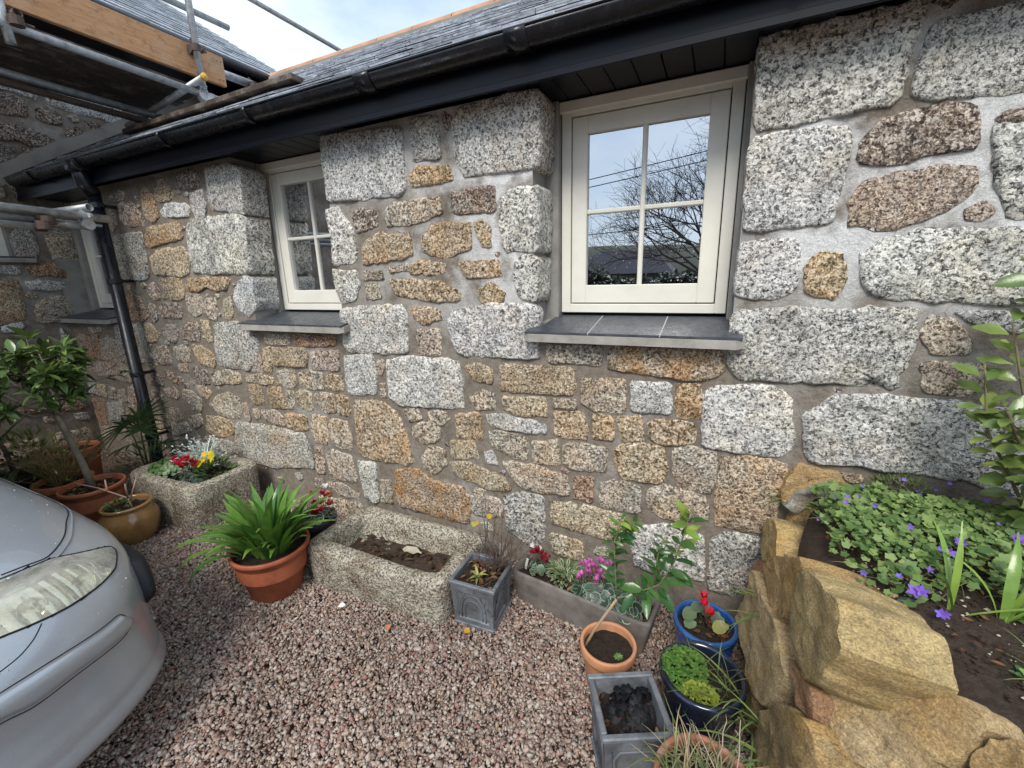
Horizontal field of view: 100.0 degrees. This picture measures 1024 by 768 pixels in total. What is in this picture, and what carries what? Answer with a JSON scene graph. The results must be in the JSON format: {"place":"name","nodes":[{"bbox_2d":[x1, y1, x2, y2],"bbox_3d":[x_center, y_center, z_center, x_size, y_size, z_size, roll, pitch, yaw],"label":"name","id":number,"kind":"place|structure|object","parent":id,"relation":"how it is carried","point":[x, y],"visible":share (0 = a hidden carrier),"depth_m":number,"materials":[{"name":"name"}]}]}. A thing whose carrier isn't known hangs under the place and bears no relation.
{"place":"outdoors","nodes":[
{"label":"outdoors","id":0,"kind":"place"},
{"bbox_2d":[161,0,488,70],"label":"sky","id":1,"kind":"structure","parent":0,"point":[274,42],"materials":[{"name":"white"}]},
{"bbox_2d":[1,448,755,767],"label":"gravel","id":2,"kind":"structure","parent":0,"point":[293,746],"depth_m":1.76,"materials":[{"name":"beige gravel"}]},
{"bbox_2d":[29,470,94,503],"bbox_3d":[-3.216,0.819,3.117,0.330,0.285,0.330,5,15,25],"label":"flower pot","id":3,"kind":"object","parent":2,"relation":"on","point":[47,490],"visible":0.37,"depth_m":3.02,"materials":[{"name":"ceramic"}]},
{"bbox_2d":[0,420,117,486],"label":"feathery shrub","id":4,"kind":"object","parent":3,"relation":"in","point":[41,469],"visible":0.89,"depth_m":3.03,"materials":[{"name":"green plant"}]},
{"bbox_2d":[0,478,165,767],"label":"parked car","id":5,"kind":"object","parent":2,"relation":"on","point":[82,648],"visible":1,"depth_m":1.42,"materials":[{"name":"silver metal"}]},
{"bbox_2d":[55,473,126,522],"bbox_3d":[-2.887,0.833,2.994,0.356,0.300,0.355,5,15,25],"label":"flower pot","id":6,"kind":"object","parent":2,"relation":"on","point":[83,500],"visible":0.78,"depth_m":2.90,"materials":[{"name":"ceramic"}]},
{"bbox_2d":[0,326,139,490],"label":"bay tree","id":7,"kind":"object","parent":6,"relation":"in","point":[56,365],"visible":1,"depth_m":2.69,"materials":[{"name":"green plant"}]},
{"bbox_2d":[97,493,160,545],"bbox_3d":[-2.499,0.892,2.816,0.318,0.250,0.318,5,15,25],"label":"flower pot","id":8,"kind":"object","parent":2,"relation":"on","point":[139,522],"visible":0.88,"depth_m":2.74,"materials":[{"name":"ceramic"}]},
{"bbox_2d":[75,475,136,511],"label":"bare twig","id":9,"kind":"object","parent":8,"relation":"in","point":[129,503],"visible":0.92,"depth_m":2.76,"materials":[{"name":"brown plant"}]},
{"bbox_2d":[130,449,261,531],"bbox_3d":[-2.318,0.766,3.183,0.781,0.360,0.524,5,15,25],"label":"stone trough","id":10,"kind":"object","parent":2,"relation":"on","point":[187,506],"visible":0.58,"depth_m":2.95,"materials":[{"name":"stone"}]},
{"bbox_2d":[147,455,197,476],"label":"ivy leaved plant","id":11,"kind":"object","parent":10,"relation":"in","point":[167,467],"visible":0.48,"depth_m":3.09,"materials":[{"name":"green plant"}]},
{"bbox_2d":[169,454,208,483],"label":"cyclamen plant","id":12,"kind":"object","parent":10,"relation":"in","point":[186,476],"visible":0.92,"depth_m":2.99,"materials":[{"name":"red plant"}]},
{"bbox_2d":[169,434,235,472],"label":"silver ragwort","id":13,"kind":"object","parent":10,"relation":"in","point":[213,448],"visible":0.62,"depth_m":3.19,"materials":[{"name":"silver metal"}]},
{"bbox_2d":[190,450,238,482],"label":"yellow pansies","id":14,"kind":"object","parent":10,"relation":"in","point":[210,461],"visible":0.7,"depth_m":3.06,"materials":[{"name":"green plant"}]},
{"bbox_2d":[227,526,309,602],"bbox_3d":[-1.278,0.975,2.307,0.384,0.268,0.384,5,15,25],"label":"flower pot","id":15,"kind":"object","parent":2,"relation":"on","point":[279,576],"visible":0.56,"depth_m":2.19,"materials":[{"name":"ceramic"}]},
{"bbox_2d":[162,474,335,585],"bbox_3d":[-1.322,0.722,2.260,0.736,0.402,0.694,5,15,25],"label":"agapanthus plant","id":16,"kind":"object","parent":15,"relation":"in","point":[268,526],"visible":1,"depth_m":2.21,"materials":[{"name":"green plant"}]},
{"bbox_2d":[301,507,336,537],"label":"flower pot","id":17,"kind":"object","parent":2,"relation":"on","point":[314,530],"visible":0.21,"depth_m":2.50,"materials":[{"name":"plastic"}]},
{"bbox_2d":[302,483,327,514],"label":"white flower","id":18,"kind":"object","parent":17,"relation":"in","point":[324,486],"visible":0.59,"depth_m":2.52,"materials":[{"name":"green plant"}]},
{"bbox_2d":[301,489,338,524],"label":"cyclamen plant","id":19,"kind":"object","parent":17,"relation":"on","point":[323,511],"visible":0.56,"depth_m":2.54,"materials":[{"name":"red plant"}]},
{"bbox_2d":[307,505,484,626],"bbox_3d":[-0.636,0.968,2.384,0.915,0.268,0.499,5,15,25],"label":"stone trough","id":20,"kind":"object","parent":2,"relation":"on","point":[399,562],"visible":0.92,"depth_m":2.30,"materials":[{"name":"stone"}]},
{"bbox_2d":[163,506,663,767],"bbox_3d":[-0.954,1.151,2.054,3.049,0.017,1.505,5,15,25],"label":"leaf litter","id":21,"kind":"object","parent":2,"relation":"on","point":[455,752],"visible":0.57,"depth_m":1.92,"materials":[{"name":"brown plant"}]},
{"bbox_2d":[155,554,740,735],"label":"leaf litter","id":22,"kind":"object","parent":2,"relation":"on","point":[574,638],"visible":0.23,"depth_m":1.93,"materials":[{"name":"brown plant"}]},
{"bbox_2d":[447,551,513,633],"bbox_3d":[-0.143,1.010,2.091,0.240,0.244,0.240,4,15,22],"label":"square planter","id":23,"kind":"object","parent":2,"relation":"on","point":[485,608],"visible":0.92,"depth_m":2.02,"materials":[{"name":"metal"}]},
{"bbox_2d":[469,565,486,584],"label":"pale seedling","id":24,"kind":"object","parent":23,"relation":"on","point":[476,573],"visible":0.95,"depth_m":2.06,"materials":[{"name":"yellow plant"}]},
{"bbox_2d":[456,495,539,590],"bbox_3d":[-0.065,0.759,2.041,0.398,0.355,0.323,-2,14,0],"label":"bare twiggy shrub","id":25,"kind":"object","parent":23,"relation":"on","point":[498,556],"visible":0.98,"depth_m":2.06,"materials":[{"name":"brown plant"}]},
{"bbox_2d":[512,551,660,657],"bbox_3d":[0.336,1.046,2.081,0.704,0.196,0.197,8,17,33],"label":"long planter","id":26,"kind":"object","parent":2,"relation":"on","point":[545,594],"visible":0.44,"depth_m":2.02,"materials":[{"name":"grey concrete"}]},
{"bbox_2d":[527,545,550,575],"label":"cyclamen plant","id":27,"kind":"object","parent":26,"relation":"on","point":[543,558],"visible":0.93,"depth_m":2.17,"materials":[{"name":"green plant"}]},
{"bbox_2d":[535,554,586,588],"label":"variegated plant","id":28,"kind":"object","parent":26,"relation":"in","point":[560,569],"visible":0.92,"depth_m":2.11,"materials":[{"name":"green plant"}]},
{"bbox_2d":[571,556,628,610],"bbox_3d":[0.420,0.908,1.991,0.292,0.182,0.196,5,15,25],"label":"cyclamen plant","id":29,"kind":"object","parent":26,"relation":"in","point":[598,589],"visible":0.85,"depth_m":1.99,"materials":[{"name":"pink plant"}]},
{"bbox_2d":[607,592,642,624],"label":"cyclamen plant","id":30,"kind":"object","parent":26,"relation":"in","point":[634,610],"visible":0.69,"depth_m":1.88,"materials":[{"name":"green plant"}]},
{"bbox_2d":[580,621,636,689],"bbox_3d":[0.377,1.108,1.700,0.216,0.215,0.216,5,15,25],"label":"flower pot","id":31,"kind":"object","parent":2,"relation":"on","point":[608,640],"visible":0.81,"depth_m":1.68,"materials":[{"name":"ceramic"}]},
{"bbox_2d":[613,653,622,660],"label":"green seedling","id":32,"kind":"object","parent":31,"relation":"on","point":[617,656],"visible":1,"depth_m":1.64,"materials":[{"name":"green plant"}]},
{"bbox_2d":[584,500,708,646],"bbox_3d":[0.491,0.720,1.622,0.417,0.665,0.149,3,15,18],"label":"camellia sapling","id":33,"kind":"object","parent":31,"relation":"on","point":[677,577],"visible":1,"depth_m":1.60,"materials":[{"name":"green plant"}]},
{"bbox_2d":[587,671,673,767],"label":"square planter","id":34,"kind":"object","parent":2,"relation":"on","point":[612,746],"visible":0.63,"depth_m":1.35,"materials":[{"name":"plastic"}]},
{"bbox_2d":[604,683,656,732],"bbox_3d":[0.392,1.052,1.397,0.164,0.087,0.163,-11,17,-35],"label":"dark leaved plant","id":35,"kind":"object","parent":34,"relation":"on","point":[637,709],"visible":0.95,"depth_m":1.38,"materials":[{"name":"black plant"}]},
{"bbox_2d":[654,732,744,767],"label":"flower pot","id":36,"kind":"object","parent":2,"relation":"on","point":[725,753],"visible":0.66,"depth_m":1.22,"materials":[{"name":"ceramic"}]},
{"bbox_2d":[628,694,767,767],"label":"grass tuft","id":37,"kind":"object","parent":36,"relation":"in","point":[686,758],"visible":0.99,"depth_m":1.19,"materials":[{"name":"green plant"}]},
{"bbox_2d":[685,716,743,767],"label":"dead stalks","id":38,"kind":"object","parent":36,"relation":"in","point":[723,748],"visible":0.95,"depth_m":1.17,"materials":[{"name":"beige plant"}]},
{"bbox_2d":[659,640,747,748],"bbox_3d":[0.654,1.118,1.504,0.279,0.275,0.280,5,15,25],"label":"flower pot","id":39,"kind":"object","parent":2,"relation":"on","point":[700,715],"visible":0.6,"depth_m":1.43,"materials":[{"name":"ceramic"}]},
{"bbox_2d":[660,644,719,706],"bbox_3d":[0.608,0.982,1.473,0.193,0.065,0.227,5,15,25],"label":"parsley plant","id":40,"kind":"object","parent":39,"relation":"in","point":[700,683],"visible":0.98,"depth_m":1.45,"materials":[{"name":"green plant"}]},
{"bbox_2d":[673,630,750,702],"bbox_3d":[0.663,0.949,1.456,0.206,0.176,0.231,-5,14,-15],"label":"grass tuft","id":41,"kind":"object","parent":39,"relation":"in","point":[720,653],"visible":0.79,"depth_m":1.44,"materials":[{"name":"green plant"}]},
{"bbox_2d":[668,643,757,767],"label":"grass tuft","id":42,"kind":"object","parent":39,"relation":"in","point":[740,716],"visible":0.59,"depth_m":1.37,"materials":[{"name":"green plant"}]},
{"bbox_2d":[673,599,738,657],"bbox_3d":[0.791,1.072,1.778,0.249,0.225,0.249,5,15,25],"label":"flower pot","id":43,"kind":"object","parent":2,"relation":"on","point":[707,634],"visible":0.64,"depth_m":1.74,"materials":[{"name":"ceramic"}]},
{"bbox_2d":[682,590,728,633],"bbox_3d":[0.788,0.925,1.750,0.173,0.167,0.135,5,15,25],"label":"red cyclamen","id":44,"kind":"object","parent":43,"relation":"on","point":[706,610],"visible":0.98,"depth_m":1.75,"materials":[{"name":"green plant"}]},
{"bbox_2d":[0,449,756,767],"bbox_3d":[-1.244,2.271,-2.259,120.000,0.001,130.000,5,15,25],"label":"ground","id":45,"kind":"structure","parent":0,"point":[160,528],"depth_m":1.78,"materials":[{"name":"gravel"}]},
{"bbox_2d":[0,465,47,488],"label":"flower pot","id":46,"kind":"object","parent":45,"relation":"on","point":[28,476],"visible":0.22,"depth_m":3.28,"materials":[{"name":"ceramic"}]},
{"bbox_2d":[0,387,69,481],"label":"tree","id":47,"kind":"object","parent":46,"relation":"in","point":[13,475],"visible":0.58,"depth_m":3.26,"materials":[{"name":"green plant"}]},
{"bbox_2d":[47,440,102,474],"bbox_3d":[-3.613,0.684,3.594,0.320,0.340,0.320,5,15,25],"label":"flower pot","id":48,"kind":"object","parent":45,"relation":"on","point":[95,465],"visible":0.41,"depth_m":3.59,"materials":[{"name":"ceramic"}]},
{"bbox_2d":[93,393,181,486],"bbox_3d":[-2.933,0.447,3.433,0.548,0.743,0.586,5,15,25],"label":"fan palm","id":49,"kind":"object","parent":45,"relation":"on","point":[140,426],"visible":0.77,"depth_m":3.46,"materials":[{"name":"green plant"}]},
{"bbox_2d":[0,0,275,471],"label":"stone house","id":50,"kind":"structure","parent":45,"relation":"on","point":[35,130],"depth_m":3.99,"materials":[{"name":"stone"}]},
{"bbox_2d":[0,227,8,255],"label":"window","id":51,"kind":"structure","parent":50,"relation":"in","point":[3,248],"depth_m":3.79,"materials":[{"name":"beige paint"}]},
{"bbox_2d":[4,0,1023,617],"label":"stone cottage","id":52,"kind":"structure","parent":45,"relation":"on","point":[564,278],"depth_m":2.02,"materials":[{"name":"stone"}]},
{"bbox_2d":[70,200,113,307],"bbox_3d":[-3.780,-1.213,4.048,0.790,0.981,0.092,5,15,25],"label":"window","id":53,"kind":"structure","parent":52,"relation":"in","point":[89,237],"depth_m":4.18,"materials":[{"name":"beige paint"}]},
{"bbox_2d":[0,0,341,231],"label":"scaffolding","id":54,"kind":"object","parent":52,"relation":"on","point":[33,60],"visible":0.88,"depth_m":3.10,"materials":[{"name":"metal"}]},
{"bbox_2d":[260,152,341,309],"bbox_3d":[-1.329,-0.999,2.913,0.790,0.981,0.092,5,15,25],"label":"window","id":55,"kind":"structure","parent":52,"relation":"in","point":[295,186],"depth_m":2.95,"materials":[{"name":"beige paint"}]},
{"bbox_2d":[560,64,748,313],"bbox_3d":[0.612,-0.830,2.015,0.790,0.981,0.092,5,15,25],"label":"window","id":56,"kind":"structure","parent":52,"relation":"in","point":[650,171],"depth_m":1.99,"materials":[{"name":"beige paint"}]},
{"bbox_2d":[734,462,1023,767],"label":"rock retaining wall","id":57,"kind":"structure","parent":45,"relation":"on","point":[841,667],"depth_m":0.98,"materials":[{"name":"stone"}]},
{"bbox_2d":[695,682,768,765],"bbox_3d":[0.662,1.066,1.302,0.285,0.218,0.284,-6,14,-17],"label":"grass tuft","id":58,"kind":"object","parent":57,"relation":"on","point":[746,744],"visible":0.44,"depth_m":1.28,"materials":[{"name":"green plant"}]},
{"bbox_2d":[720,571,759,633],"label":"grass tuft","id":59,"kind":"object","parent":57,"relation":"on","point":[745,618],"visible":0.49,"depth_m":1.57,"materials":[{"name":"green plant"}]},
{"bbox_2d":[750,491,788,509],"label":"grass tuft","id":60,"kind":"object","parent":57,"relation":"on","point":[771,499],"visible":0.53,"depth_m":1.75,"materials":[{"name":"beige plant"}]},
{"bbox_2d":[798,479,1023,733],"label":"soil","id":61,"kind":"structure","parent":57,"relation":"in","point":[979,688],"depth_m":1.05,"materials":[{"name":"brown soil"}]},
{"bbox_2d":[804,502,825,510],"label":"weed","id":62,"kind":"object","parent":61,"relation":"on","point":[813,504],"visible":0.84,"depth_m":1.59,"materials":[{"name":"green plant"}]},
{"bbox_2d":[860,552,878,562],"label":"weed","id":63,"kind":"object","parent":61,"relation":"on","point":[864,553],"visible":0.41,"depth_m":1.29,"materials":[{"name":"green plant"}]},
{"bbox_2d":[885,591,898,597],"bbox_3d":[1.017,0.564,1.152,0.028,0.012,0.019,5,15,25],"label":"pebble","id":64,"kind":"object","parent":61,"relation":"on","point":[895,595],"visible":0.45,"depth_m":1.14,"materials":[{"name":"beige stone"}]},
{"bbox_2d":[863,471,942,509],"bbox_3d":[1.423,0.398,1.563,0.236,0.152,0.226,5,15,25],"label":"fine leaved weed","id":65,"kind":"object","parent":61,"relation":"on","point":[911,481],"visible":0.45,"depth_m":1.57,"materials":[{"name":"green plant"}]},
{"bbox_2d":[896,596,917,606],"bbox_3d":[1.030,0.569,1.124,0.046,0.017,0.030,5,15,25],"label":"pebble","id":66,"kind":"object","parent":61,"relation":"on","point":[900,598],"visible":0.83,"depth_m":1.12,"materials":[{"name":"grey stone"}]},
{"bbox_2d":[799,474,1023,665],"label":"campanula mat","id":67,"kind":"object","parent":61,"relation":"on","point":[847,505],"visible":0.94,"depth_m":1.28,"materials":[{"name":"green plant"}]},
{"bbox_2d":[817,480,1023,699],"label":"pebble","id":68,"kind":"object","parent":61,"relation":"on","point":[967,613],"visible":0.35,"depth_m":1.13,"materials":[{"name":"grey stone"}]},
{"bbox_2d":[928,514,1023,622],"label":"strap leaved lily","id":69,"kind":"object","parent":61,"relation":"on","point":[1011,604],"visible":1,"depth_m":1.07,"materials":[{"name":"green plant"}]},
{"bbox_2d":[952,258,1023,546],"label":"evergreen shrub","id":70,"kind":"object","parent":61,"relation":"on","point":[1010,464],"visible":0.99,"depth_m":1.27,"materials":[{"name":"green plant"}]},
{"bbox_2d":[1005,629,1023,679],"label":"grass tuft","id":71,"kind":"object","parent":61,"relation":"on","point":[1016,658],"visible":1,"depth_m":0.93,"materials":[{"name":"green plant"}]},
{"bbox_2d":[1009,665,1023,682],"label":"weed","id":72,"kind":"object","parent":61,"relation":"on","point":[1020,673],"visible":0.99,"depth_m":0.93,"materials":[{"name":"green plant"}]}
]}

